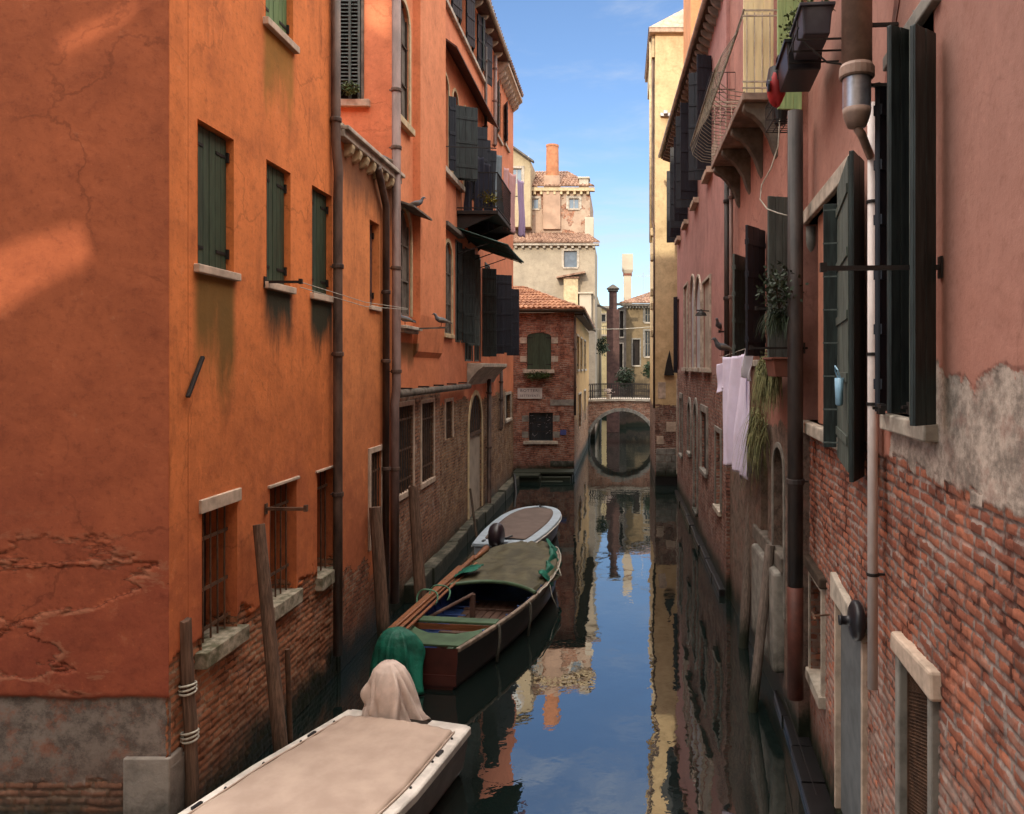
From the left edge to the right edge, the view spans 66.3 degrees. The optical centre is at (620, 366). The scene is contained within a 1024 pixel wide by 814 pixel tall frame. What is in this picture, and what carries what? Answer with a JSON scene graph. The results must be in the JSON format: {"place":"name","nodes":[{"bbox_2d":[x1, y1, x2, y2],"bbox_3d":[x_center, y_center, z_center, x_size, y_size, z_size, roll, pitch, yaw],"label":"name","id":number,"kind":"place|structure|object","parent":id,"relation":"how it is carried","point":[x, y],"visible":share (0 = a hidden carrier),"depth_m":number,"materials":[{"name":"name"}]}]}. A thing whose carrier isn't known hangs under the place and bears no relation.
{"place":"outdoors","nodes":[
{"label":"outdoors","id":0,"kind":"place"},
{"bbox_2d":[253,417,807,813],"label":"canal water","id":1,"kind":"structure","parent":0,"point":[619,682],"depth_m":10.32,"materials":[{"name":"blue liquid"}]},
{"bbox_2d":[0,0,343,813],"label":"orange corner house","id":2,"kind":"structure","parent":1,"relation":"on","point":[170,326],"depth_m":6.80,"materials":[{"name":"paint"}]},
{"bbox_2d":[194,125,240,280],"bbox_3d":[-4.000,-1.610,7.563,0.200,1.460,0.794,0,0,0],"label":"window","id":3,"kind":"structure","parent":2,"relation":"in","point":[213,157],"depth_m":7.60,"materials":[{"name":"wood"}]},
{"bbox_2d":[194,488,248,669],"bbox_3d":[-4.080,2.038,7.635,0.440,1.578,0.831,0,0,0],"label":"window","id":4,"kind":"structure","parent":2,"relation":"in","point":[218,641],"depth_m":7.65,"materials":[{"name":"stone"}]},
{"bbox_2d":[264,165,296,293],"bbox_3d":[-4.000,-1.607,8.943,0.200,1.466,0.749,0,0,0],"label":"window","id":5,"kind":"structure","parent":2,"relation":"in","point":[276,188],"depth_m":9.02,"materials":[{"name":"wood"}]},
{"bbox_2d":[263,0,299,53],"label":"window","id":6,"kind":"structure","parent":2,"relation":"in","point":[275,19],"depth_m":9.04,"materials":[{"name":"stone"}]},
{"bbox_2d":[268,476,302,620],"bbox_3d":[-4.090,2.096,9.071,0.420,1.531,0.816,0,0,0],"label":"window","id":7,"kind":"structure","parent":2,"relation":"in","point":[285,599],"depth_m":9.15,"materials":[{"name":"stone"}]},
{"bbox_2d":[310,189,333,302],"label":"window","id":8,"kind":"structure","parent":2,"relation":"in","point":[319,209],"depth_m":10.30,"materials":[{"name":"wood"}]},
{"bbox_2d":[315,465,334,590],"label":"window","id":9,"kind":"structure","parent":2,"relation":"in","point":[325,574],"depth_m":10.44,"materials":[{"name":"stone"}]},
{"bbox_2d":[178,617,198,808],"bbox_3d":[-3.885,3.685,7.000,0.231,2.834,0.158,0,0,0],"label":"rotten mooring post","id":10,"kind":"object","parent":1,"relation":"in","point":[187,690],"visible":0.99,"depth_m":6.96,"materials":[{"name":"brown wood"}]},
{"bbox_2d":[253,523,287,752],"bbox_3d":[-3.581,3.233,8.017,0.704,3.160,0.151,0,0,37],"label":"leaning mooring post","id":11,"kind":"object","parent":1,"relation":"in","point":[276,705],"visible":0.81,"depth_m":8.01,"materials":[{"name":"brown wood"}]},
{"bbox_2d":[285,648,292,741],"bbox_3d":[-3.811,3.972,8.900,0.108,1.458,0.060,0,0,0],"label":"iron mooring stake","id":12,"kind":"object","parent":1,"relation":"in","point":[288,698],"visible":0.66,"depth_m":8.88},
{"bbox_2d":[178,709,470,813],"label":"covered motorboat","id":13,"kind":"object","parent":1,"relation":"on","point":[353,761],"visible":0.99,"depth_m":7.16,"materials":[{"name":"beige fabric"}]},
{"bbox_2d":[360,659,431,721],"bbox_3d":[-2.471,3.941,8.507,0.844,1.418,0.698,0,0,16],"label":"covered outboard motor","id":14,"kind":"object","parent":13,"relation":"attached to","point":[388,691],"visible":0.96,"depth_m":8.34,"materials":[{"name":"beige fabric"}]},
{"bbox_2d":[336,123,404,673],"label":"orange house","id":15,"kind":"structure","parent":1,"relation":"on","point":[370,171],"depth_m":11.91,"materials":[{"name":"paint"}]},
{"bbox_2d":[368,444,381,550],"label":"window","id":16,"kind":"structure","parent":15,"relation":"in","point":[372,452],"depth_m":12.37,"materials":[{"name":"stone"}]},
{"bbox_2d":[369,224,381,311],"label":"window","id":17,"kind":"structure","parent":15,"relation":"in","point":[372,307],"depth_m":12.59,"materials":[{"name":"wood"}]},
{"bbox_2d":[369,506,389,639],"bbox_3d":[-3.674,3.535,11.901,0.515,2.753,0.206,0,0,40],"label":"dark mooring post","id":18,"kind":"object","parent":1,"relation":"in","point":[380,581],"visible":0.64,"depth_m":11.86,"materials":[{"name":"brown wood"}]},
{"bbox_2d":[341,0,471,612],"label":"salmon arched house","id":19,"kind":"structure","parent":1,"relation":"on","point":[393,59],"depth_m":14.47,"materials":[{"name":"paint"}]},
{"bbox_2d":[341,0,369,106],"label":"window","id":20,"kind":"structure","parent":19,"relation":"in","point":[352,11],"depth_m":13.48,"materials":[{"name":"wood"}]},
{"bbox_2d":[401,205,412,316],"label":"window","id":21,"kind":"structure","parent":19,"relation":"in","point":[404,230],"depth_m":14.40,"materials":[{"name":"stone"}]},
{"bbox_2d":[399,400,414,501],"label":"window","id":22,"kind":"structure","parent":19,"relation":"in","point":[405,463],"depth_m":14.33,"materials":[{"name":"stone"}]},
{"bbox_2d":[401,0,414,136],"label":"window","id":23,"kind":"structure","parent":19,"relation":"in","point":[406,126],"depth_m":14.33,"materials":[{"name":"stone"}]},
{"bbox_2d":[420,398,435,489],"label":"window","id":24,"kind":"structure","parent":19,"relation":"in","point":[426,416],"depth_m":15.90,"materials":[{"name":"stone"}]},
{"bbox_2d":[408,485,426,602],"bbox_3d":[-3.398,3.455,13.035,0.601,2.920,0.222,0,0,45],"label":"pointed mooring post","id":25,"kind":"object","parent":1,"relation":"in","point":[419,579],"visible":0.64,"depth_m":13.03,"materials":[{"name":"brown wood"}]},
{"bbox_2d":[440,0,523,548],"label":"salmon shuttered house","id":26,"kind":"structure","parent":1,"relation":"on","point":[484,93],"depth_m":19.98,"materials":[{"name":"orange paint"}]},
{"bbox_2d":[444,239,454,338],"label":"window","id":27,"kind":"structure","parent":26,"relation":"in","point":[448,333],"depth_m":17.94,"materials":[{"name":"stone"}]},
{"bbox_2d":[445,397,453,439],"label":"window","id":28,"kind":"structure","parent":26,"relation":"in","point":[448,418],"depth_m":17.87,"materials":[{"name":"stone"}]},
{"bbox_2d":[455,239,461,342],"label":"window","id":29,"kind":"structure","parent":26,"relation":"in","point":[456,340],"depth_m":18.69,"materials":[{"name":"grey paint"}]},
{"bbox_2d":[404,476,518,602],"bbox_3d":[-3.826,4.421,21.265,0.287,0.958,14.315,0,0,0],"label":"waterline ledge","id":30,"kind":"object","parent":26,"relation":"attached to","point":[440,561],"visible":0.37,"depth_m":17.95,"materials":[{"name":"stone"}]},
{"bbox_2d":[458,0,474,48],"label":"window","id":31,"kind":"structure","parent":26,"relation":"in","point":[470,20],"depth_m":19.81,"materials":[{"name":"black paint"}]},
{"bbox_2d":[446,96,496,206],"bbox_3d":[-3.713,-5.465,19.240,0.634,2.329,4.542,0,0,0],"label":"window","id":32,"kind":"structure","parent":26,"relation":"in","point":[464,131],"depth_m":18.27,"materials":[{"name":"black wood"}]},
{"bbox_2d":[472,3,485,70],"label":"window","id":33,"kind":"structure","parent":26,"relation":"in","point":[479,18],"depth_m":21.28,"materials":[{"name":"black paint"}]},
{"bbox_2d":[475,157,483,221],"bbox_3d":[-3.519,-4.435,19.245,0.088,1.634,0.299,0,0,36],"label":"hanging garment","id":34,"kind":"object","parent":26,"relation":"hanging from","point":[481,164],"visible":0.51,"depth_m":19.29,"materials":[{"name":"black fabric"}]},
{"bbox_2d":[481,17,492,86],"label":"window","id":35,"kind":"structure","parent":26,"relation":"in","point":[488,39],"depth_m":22.53,"materials":[{"name":"black paint"}]},
{"bbox_2d":[457,242,518,356],"bbox_3d":[-3.739,-1.665,22.756,0.582,2.770,8.295,0,0,0],"label":"window","id":36,"kind":"structure","parent":26,"relation":"in","point":[500,302],"depth_m":21.97,"materials":[{"name":"grey paint"}]},
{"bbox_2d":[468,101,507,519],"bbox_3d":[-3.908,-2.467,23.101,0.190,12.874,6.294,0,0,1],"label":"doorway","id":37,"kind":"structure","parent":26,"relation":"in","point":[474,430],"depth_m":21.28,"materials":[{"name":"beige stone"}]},
{"bbox_2d":[484,162,493,230],"bbox_3d":[-3.375,-4.324,19.669,0.110,1.730,0.304,0,0,39],"label":"hanging garment","id":38,"kind":"object","parent":26,"relation":"hanging from","point":[487,225],"visible":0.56,"depth_m":19.62,"materials":[{"name":"black fabric"}]},
{"bbox_2d":[495,153,503,212],"bbox_3d":[-3.155,-4.734,20.084,0.121,1.581,0.282,0,0,27],"label":"hanging sheet","id":39,"kind":"object","parent":26,"relation":"hanging from","point":[499,164],"visible":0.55,"depth_m":20.04,"materials":[{"name":"fabric"}]},
{"bbox_2d":[509,172,515,233],"bbox_3d":[-2.918,-4.429,20.919,0.096,1.634,0.298,0,0,28],"label":"hanging sheet","id":40,"kind":"object","parent":26,"relation":"hanging from","point":[512,183],"visible":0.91,"depth_m":20.95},
{"bbox_2d":[517,179,524,237],"bbox_3d":[-2.756,-4.372,21.347,0.091,1.584,0.302,0,0,28],"label":"hanging sheet","id":41,"kind":"object","parent":26,"relation":"hanging from","point":[521,208],"visible":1,"depth_m":21.32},
{"bbox_2d":[405,538,561,689],"bbox_3d":[-2.164,4.032,13.302,2.108,1.037,6.032,0,0,8],"label":"open wooden boat","id":42,"kind":"object","parent":1,"relation":"on","point":[491,608],"visible":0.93,"depth_m":12.91,"materials":[{"name":"black paint"}]},
{"bbox_2d":[368,626,424,694],"bbox_3d":[-2.967,4.036,10.254,0.729,1.128,0.596,0,0,-18],"label":"tarped outboard motor","id":43,"kind":"object","parent":42,"relation":"attached to","point":[404,646],"visible":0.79,"depth_m":10.16,"materials":[{"name":"fabric"}]},
{"bbox_2d":[380,545,489,634],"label":"varnished oars","id":44,"kind":"object","parent":42,"relation":"in","point":[413,611],"visible":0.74,"depth_m":12.34,"materials":[{"name":"brown wood"}]},
{"bbox_2d":[471,505,561,554],"bbox_3d":[-2.391,4.127,18.815,1.642,0.845,4.195,0,0,6],"label":"pale blue motorboat","id":45,"kind":"object","parent":1,"relation":"on","point":[535,524],"visible":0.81,"depth_m":18.68,"materials":[{"name":"brown fabric"}]},
{"bbox_2d":[488,523,512,547],"bbox_3d":[-2.651,3.825,16.651,0.348,0.950,0.789,0,0,18],"label":"dark outboard motor","id":46,"kind":"object","parent":45,"relation":"attached to","point":[496,534],"visible":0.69,"depth_m":16.40,"materials":[{"name":"black plastic"}]},
{"bbox_2d":[513,469,574,481],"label":"stone quay","id":47,"kind":"structure","parent":1,"relation":"on","point":[543,475],"depth_m":29.40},
{"bbox_2d":[513,286,595,475],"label":"brick house","id":48,"kind":"structure","parent":1,"relation":"on","point":[553,337],"depth_m":30.50,"materials":[{"name":"brick"}]},
{"bbox_2d":[518,388,541,398],"bbox_3d":[-3.581,1.033,30.476,0.985,0.440,0.042,0,0,0],"label":"wall sign","id":49,"kind":"object","parent":48,"relation":"attached to","point":[529,393],"visible":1,"depth_m":30.46,"materials":[{"name":"grey stone"}]},
{"bbox_2d":[523,333,553,372],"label":"window","id":50,"kind":"structure","parent":48,"relation":"in","point":[538,344],"depth_m":30.54,"materials":[{"name":"wood"}]},
{"bbox_2d":[523,413,557,443],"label":"window","id":51,"kind":"structure","parent":48,"relation":"in","point":[540,424],"depth_m":30.63,"materials":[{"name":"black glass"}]},
{"bbox_2d":[513,232,599,438],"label":"pale rendered house","id":52,"kind":"structure","parent":1,"relation":"on","point":[561,265],"depth_m":46.00,"materials":[{"name":"paint"}]},
{"bbox_2d":[515,143,594,236],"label":"tall brick house with chimney","id":53,"kind":"structure","parent":52,"relation":"on","point":[562,201],"depth_m":48.96,"materials":[{"name":"paint"}]},
{"bbox_2d":[513,146,535,229],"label":"gabled attic house","id":54,"kind":"structure","parent":53,"relation":"on","point":[524,170],"depth_m":48.00,"materials":[{"name":"paint"}]},
{"bbox_2d":[566,196,581,209],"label":"window","id":55,"kind":"structure","parent":53,"relation":"in","point":[571,204],"depth_m":48.96,"materials":[{"name":"stone"}]},
{"bbox_2d":[562,249,578,268],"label":"window","id":56,"kind":"structure","parent":52,"relation":"in","point":[570,257],"depth_m":46.11,"materials":[{"name":"stone"}]},
{"bbox_2d":[597,296,601,431],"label":"cream bank house","id":57,"kind":"structure","parent":1,"relation":"on","point":[599,336],"depth_m":56.41,"materials":[{"name":"paint"}]},
{"bbox_2d":[601,306,608,416],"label":"cream sunlit house","id":58,"kind":"structure","parent":1,"relation":"on","point":[604,358],"depth_m":66.00,"materials":[{"name":"paint"}]},
{"bbox_2d":[597,284,618,431],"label":"brown chimney stack","id":59,"kind":"object","parent":1,"relation":"on","point":[613,353],"visible":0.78,"depth_m":50.80,"materials":[{"name":"brick"}]},
{"bbox_2d":[588,383,649,443],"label":"arched brick bridge","id":60,"kind":"structure","parent":1,"relation":"on","point":[599,408],"depth_m":43.00,"materials":[{"name":"red stone"}]},
{"bbox_2d":[617,303,631,428],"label":"grey side house","id":61,"kind":"structure","parent":1,"relation":"on","point":[622,353],"depth_m":54.00,"materials":[{"name":"paint"}]},
{"bbox_2d":[619,292,649,425],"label":"ochre grey house","id":62,"kind":"structure","parent":1,"relation":"on","point":[637,345],"depth_m":56.00,"materials":[{"name":"paint"}]},
{"bbox_2d":[622,254,632,299],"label":"white chimney","id":63,"kind":"object","parent":62,"relation":"on","point":[627,265],"visible":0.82,"depth_m":57.76,"materials":[{"name":"paint"}]},
{"bbox_2d":[631,338,640,366],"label":"window","id":64,"kind":"structure","parent":62,"relation":"in","point":[635,344],"depth_m":56.11,"materials":[{"name":"wood"}]},
{"bbox_2d":[643,329,649,357],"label":"window","id":65,"kind":"structure","parent":62,"relation":"in","point":[646,332],"depth_m":56.08,"materials":[{"name":"white glass"}]},
{"bbox_2d":[644,10,682,484],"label":"yellow tall house","id":66,"kind":"structure","parent":1,"relation":"on","point":[664,63],"depth_m":28.10,"materials":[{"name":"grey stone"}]},
{"bbox_2d":[658,0,733,599],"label":"rose brick house","id":67,"kind":"structure","parent":1,"relation":"on","point":[700,197],"depth_m":17.61,"materials":[{"name":"paint"}]},
{"bbox_2d":[667,171,680,244],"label":"window","id":68,"kind":"structure","parent":67,"relation":"in","point":[673,234],"depth_m":26.10,"materials":[{"name":"wood"}]},
{"bbox_2d":[673,297,677,372],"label":"window","id":69,"kind":"structure","parent":67,"relation":"in","point":[675,299],"depth_m":26.42,"materials":[{"name":"black paint"}]},
{"bbox_2d":[670,137,688,229],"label":"window","id":70,"kind":"structure","parent":67,"relation":"in","point":[678,216],"depth_m":23.06,"materials":[{"name":"wood"}]},
{"bbox_2d":[678,393,682,458],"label":"window","id":71,"kind":"structure","parent":67,"relation":"in","point":[680,454],"depth_m":24.35,"materials":[{"name":"grey stone"}]},
{"bbox_2d":[681,281,687,370],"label":"window","id":72,"kind":"structure","parent":67,"relation":"in","point":[686,284],"depth_m":23.24,"materials":[{"name":"stone"}]},
{"bbox_2d":[676,103,698,210],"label":"window","id":73,"kind":"structure","parent":67,"relation":"in","point":[686,190],"depth_m":19.40,"materials":[{"name":"wood"}]},
{"bbox_2d":[686,397,691,456],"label":"window","id":74,"kind":"structure","parent":67,"relation":"in","point":[688,452],"depth_m":21.56,"materials":[{"name":"grey stone"}]},
{"bbox_2d":[687,274,694,371],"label":"window","id":75,"kind":"structure","parent":67,"relation":"in","point":[692,275],"depth_m":21.29,"materials":[{"name":"stone"}]},
{"bbox_2d":[683,0,701,64],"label":"orange block behind eaves","id":76,"kind":"structure","parent":67,"relation":"on","point":[691,8],"depth_m":25.36,"materials":[{"name":"paint"}]},
{"bbox_2d":[692,398,697,516],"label":"window","id":77,"kind":"structure","parent":67,"relation":"in","point":[695,509],"depth_m":19.77,"materials":[{"name":"grey stone"}]},
{"bbox_2d":[692,274,701,371],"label":"window","id":78,"kind":"structure","parent":67,"relation":"in","point":[699,291],"depth_m":19.65,"materials":[{"name":"stone"}]},
{"bbox_2d":[675,490,724,595],"bbox_3d":[1.888,4.529,20.490,0.163,0.741,11.980,0,0,0],"label":"waterline ledge","id":79,"kind":"object","parent":67,"relation":"attached to","point":[712,572],"visible":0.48,"depth_m":17.83,"materials":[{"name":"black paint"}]},
{"bbox_2d":[689,54,712,183],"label":"window","id":80,"kind":"structure","parent":67,"relation":"in","point":[698,81],"depth_m":16.43,"materials":[{"name":"wood"}]},
{"bbox_2d":[699,404,707,477],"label":"window","id":81,"kind":"structure","parent":67,"relation":"in","point":[704,471],"depth_m":18.30,"materials":[{"name":"grey stone"}]},
{"bbox_2d":[699,274,710,372],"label":"window","id":82,"kind":"structure","parent":67,"relation":"in","point":[707,369],"depth_m":17.61,"materials":[{"name":"stone"}]},
{"bbox_2d":[712,425,721,516],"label":"window","id":83,"kind":"structure","parent":67,"relation":"in","point":[717,508],"depth_m":15.25,"materials":[{"name":"grey stone"}]},
{"bbox_2d":[738,492,750,648],"bbox_3d":[1.976,3.212,12.108,0.206,3.206,0.825,0,0,29],"label":"grey mooring post","id":84,"kind":"object","parent":1,"relation":"in","point":[744,625],"visible":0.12,"depth_m":11.98,"materials":[{"name":"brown wood"}]},
{"bbox_2d":[690,0,817,737],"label":"building wall","id":85,"kind":"structure","parent":1,"relation":"on","point":[741,160],"depth_m":9.87,"materials":[{"name":"paint"}]},
{"bbox_2d":[741,353,752,380],"bbox_3d":[1.769,-0.041,10.747,0.107,0.475,0.312,0,0,-11],"label":"grey white shirt","id":86,"kind":"object","parent":85,"relation":"hanging from","point":[746,368],"visible":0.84,"depth_m":10.80,"materials":[{"name":"fabric"}]},
{"bbox_2d":[730,407,770,488],"bbox_3d":[1.806,1.154,10.686,0.659,1.194,0.849,0,0,0],"label":"hanging weed","id":87,"kind":"object","parent":85,"relation":"attached to","point":[758,437],"visible":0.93,"depth_m":10.57,"materials":[{"name":"plant"}]},
{"bbox_2d":[732,196,786,374],"bbox_3d":[1.843,-0.950,10.733,0.362,2.101,3.397,0,0,1],"label":"window","id":88,"kind":"structure","parent":85,"relation":"in","point":[746,270],"depth_m":10.44,"materials":[{"name":"grey paint"}]},
{"bbox_2d":[749,360,783,417],"bbox_3d":[1.783,0.284,9.510,0.385,0.760,0.930,0,0,0],"label":"hanging fern","id":89,"kind":"object","parent":85,"relation":"attached to","point":[767,397],"visible":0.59,"depth_m":9.30,"materials":[{"name":"plant"}]},
{"bbox_2d":[743,0,801,109],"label":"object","id":90,"kind":"structure","parent":85,"relation":"in","point":[791,100],"depth_m":10.10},
{"bbox_2d":[763,357,786,376],"bbox_3d":[1.820,0.000,8.723,0.340,0.215,0.540,0,0,0],"label":"terracotta trough","id":91,"kind":"object","parent":85,"relation":"attached to","point":[776,366],"visible":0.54,"depth_m":8.50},
{"bbox_2d":[755,306,789,341],"bbox_3d":[1.677,-0.451,8.538,0.442,0.406,0.626,0,0,0],"label":"potted palm","id":92,"kind":"object","parent":91,"relation":"in","point":[775,317],"visible":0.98,"depth_m":8.45,"materials":[{"name":"green plant"}]},
{"bbox_2d":[753,260,808,309],"bbox_3d":[1.711,-0.885,8.411,0.508,0.537,0.541,0,0,-29],"label":"climbing shrub","id":93,"kind":"object","parent":85,"relation":"attached to","point":[774,284],"visible":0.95,"depth_m":8.37,"materials":[{"name":"green plant"}]},
{"bbox_2d":[748,544,774,712],"bbox_3d":[1.756,3.550,9.803,0.129,2.525,0.656,0,0,42],"label":"slanting mooring post","id":94,"kind":"object","parent":1,"relation":"in","point":[759,645],"visible":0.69,"depth_m":9.78,"materials":[{"name":"grey wood"}]},
{"bbox_2d":[803,0,1023,813],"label":"pink corner house","id":95,"kind":"structure","parent":1,"relation":"on","point":[914,559],"depth_m":4.51,"materials":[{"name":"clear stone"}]},
{"bbox_2d":[775,38,821,91],"bbox_3d":[1.739,-2.920,7.536,0.380,0.280,0.680,0,0,4],"label":"dark flower box","id":96,"kind":"object","parent":95,"relation":"attached to","point":[799,77],"visible":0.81,"depth_m":7.41,"materials":[{"name":"black plastic"}]},
{"bbox_2d":[766,55,785,107],"bbox_3d":[1.615,-2.944,8.011,0.220,0.529,0.289,0,0,4],"label":"red bag","id":97,"kind":"object","parent":96,"relation":"hanging from","point":[775,95],"visible":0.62,"depth_m":7.93,"materials":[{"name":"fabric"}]},
{"bbox_2d":[774,690,835,813],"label":"waterline ledge","id":98,"kind":"object","parent":95,"relation":"attached to","point":[815,795],"visible":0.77,"depth_m":8.05,"materials":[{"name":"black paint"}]},
{"bbox_2d":[787,1,840,64],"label":"dark flower box","id":99,"kind":"object","parent":95,"relation":"attached to","point":[810,31],"visible":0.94,"depth_m":6.60,"materials":[{"name":"plastic"}]},
{"bbox_2d":[779,0,834,44],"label":"box plants","id":100,"kind":"object","parent":99,"relation":"in","point":[789,24],"visible":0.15,"depth_m":7.06,"materials":[{"name":"green plant"}]},
{"bbox_2d":[804,555,826,708],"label":"window","id":101,"kind":"structure","parent":95,"relation":"in","point":[815,678],"depth_m":7.96,"materials":[{"name":"grey stone"}]},
{"bbox_2d":[803,150,864,481],"bbox_3d":[2.032,-0.470,7.402,0.479,2.620,3.591,0,0,4],"label":"window","id":102,"kind":"structure","parent":95,"relation":"in","point":[841,225],"depth_m":6.18,"materials":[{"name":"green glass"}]},
{"bbox_2d":[834,365,843,405],"bbox_3d":[1.652,0.139,5.860,0.067,0.306,0.109,0,0,4],"label":"blue plastic peg basket","id":103,"kind":"object","parent":95,"relation":"attached to","point":[839,383],"visible":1,"depth_m":5.82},
{"bbox_2d":[830,572,867,813],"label":"doorway","id":104,"kind":"structure","parent":95,"relation":"in","point":[850,656],"depth_m":6.82,"materials":[{"name":"stone"}]},
{"bbox_2d":[872,0,940,441],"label":"window","id":105,"kind":"structure","parent":95,"relation":"in","point":[904,111],"depth_m":4.65,"materials":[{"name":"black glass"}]},
{"bbox_2d":[890,631,942,813],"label":"doorway","id":106,"kind":"structure","parent":95,"relation":"in","point":[917,681],"depth_m":4.90,"materials":[{"name":"stone"}]},
{"bbox_2d":[491,0,682,308],"label":"sky","id":107,"kind":"structure","parent":0,"point":[579,65],"materials":[{"name":"blue"}]},
{"bbox_2d":[614,366,635,390],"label":"dark shrub","id":108,"kind":"object","parent":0,"point":[625,377],"visible":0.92,"depth_m":47.12,"materials":[{"name":"green plant"}]},
{"bbox_3d":[1.884,-0.523,13.099,0.377,0.734,4.204,0,0,0],"label":"clothes line","id":109,"kind":"object","parent":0,"visible":0},
{"bbox_2d":[716,351,751,480],"bbox_3d":[1.737,0.691,11.923,0.247,1.874,1.966,0,0,-4],"label":"lavender shirt","id":110,"kind":"object","parent":109,"relation":"hanging from","point":[733,385],"visible":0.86,"depth_m":11.68,"materials":[{"name":"fabric"}]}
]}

